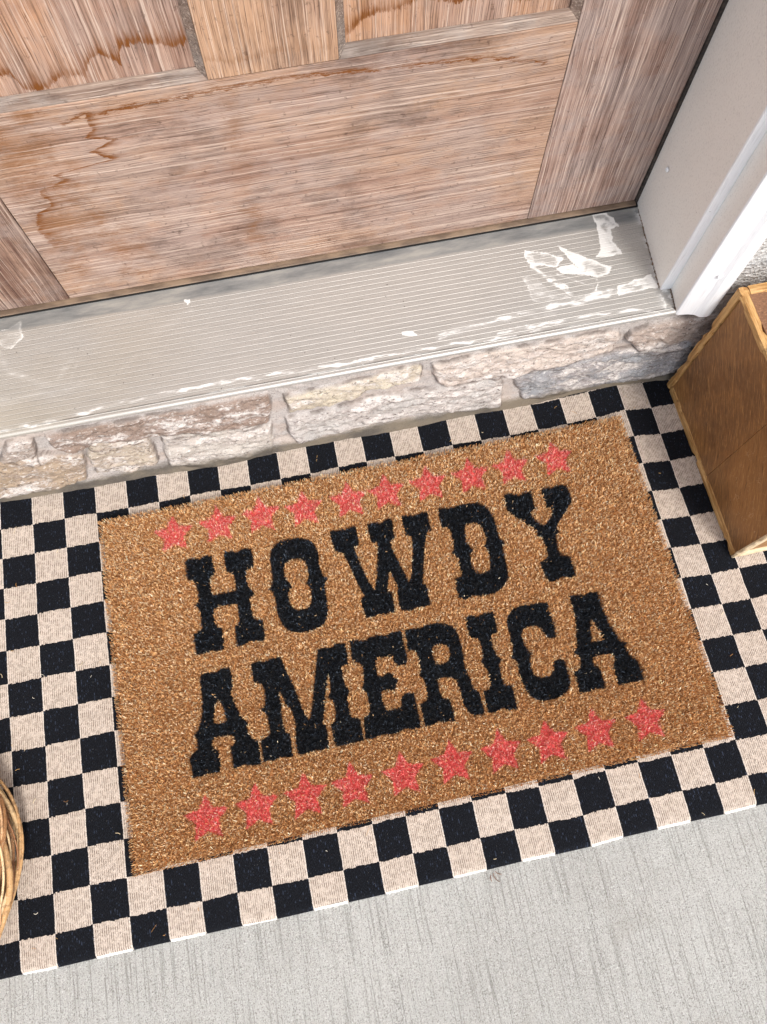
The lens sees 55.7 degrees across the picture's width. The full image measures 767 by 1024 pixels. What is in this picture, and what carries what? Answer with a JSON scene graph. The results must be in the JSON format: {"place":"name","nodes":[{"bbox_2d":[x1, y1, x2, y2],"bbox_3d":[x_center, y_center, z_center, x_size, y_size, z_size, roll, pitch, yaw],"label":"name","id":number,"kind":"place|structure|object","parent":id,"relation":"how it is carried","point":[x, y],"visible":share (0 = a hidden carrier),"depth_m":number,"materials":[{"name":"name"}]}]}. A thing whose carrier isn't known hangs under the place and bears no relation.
{"place":"outdoors","nodes":[
{"label":"outdoors","id":0,"kind":"place"},
{"bbox_2d":[0,804,766,1023],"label":"patio","id":1,"kind":"structure","parent":0,"point":[668,925],"depth_m":0.85,"materials":[{"name":"concrete"}]},
{"bbox_2d":[0,293,733,501],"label":"stone riser","id":2,"kind":"object","parent":1,"relation":"on","point":[222,431],"visible":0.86,"depth_m":0.98,"materials":[{"name":"beige stone"}]},
{"bbox_2d":[0,203,675,438],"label":"door threshold","id":3,"kind":"object","parent":2,"relation":"on","point":[120,356],"depth_m":0.92,"materials":[{"name":"metal"}]},
{"bbox_2d":[0,380,766,979],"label":"checkered rug","id":4,"kind":"object","parent":1,"relation":"on","point":[82,894],"visible":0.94,"depth_m":0.91,"materials":[{"name":"fabric"}]},
{"bbox_2d":[0,779,23,937],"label":"twig wreath","id":5,"kind":"object","parent":4,"relation":"on","point":[11,829],"visible":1,"depth_m":0.85,"materials":[{"name":"brown wicker"}]},
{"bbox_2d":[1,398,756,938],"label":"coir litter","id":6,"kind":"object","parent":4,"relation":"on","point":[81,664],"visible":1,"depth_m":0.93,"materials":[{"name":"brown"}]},
{"bbox_2d":[98,415,734,876],"bbox_3d":[0.023,0.147,0.959,0.763,0.020,0.464,-11,72,-3],"label":"coir doormat","id":7,"kind":"object","parent":4,"relation":"on","point":[324,655],"visible":1,"depth_m":0.95,"materials":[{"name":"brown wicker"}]},
{"bbox_2d":[667,282,766,557],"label":"wooden crate","id":8,"kind":"object","parent":4,"relation":"on","point":[717,384],"visible":1,"depth_m":0.93,"materials":[{"name":"brown wood"}]},
{"bbox_2d":[726,238,766,293],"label":"house wall","id":9,"kind":"structure","parent":1,"relation":"on","point":[754,271],"depth_m":0.89,"materials":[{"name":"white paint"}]},
{"bbox_2d":[635,0,766,316],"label":"door frame","id":10,"kind":"object","parent":9,"relation":"attached to","point":[701,199],"visible":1,"depth_m":0.79,"materials":[{"name":"beige paint"}]},
{"bbox_2d":[0,0,722,316],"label":"wooden door","id":11,"kind":"structure","parent":10,"relation":"attached to","point":[147,145],"depth_m":0.76,"materials":[{"name":"brown wood"}]}
]}

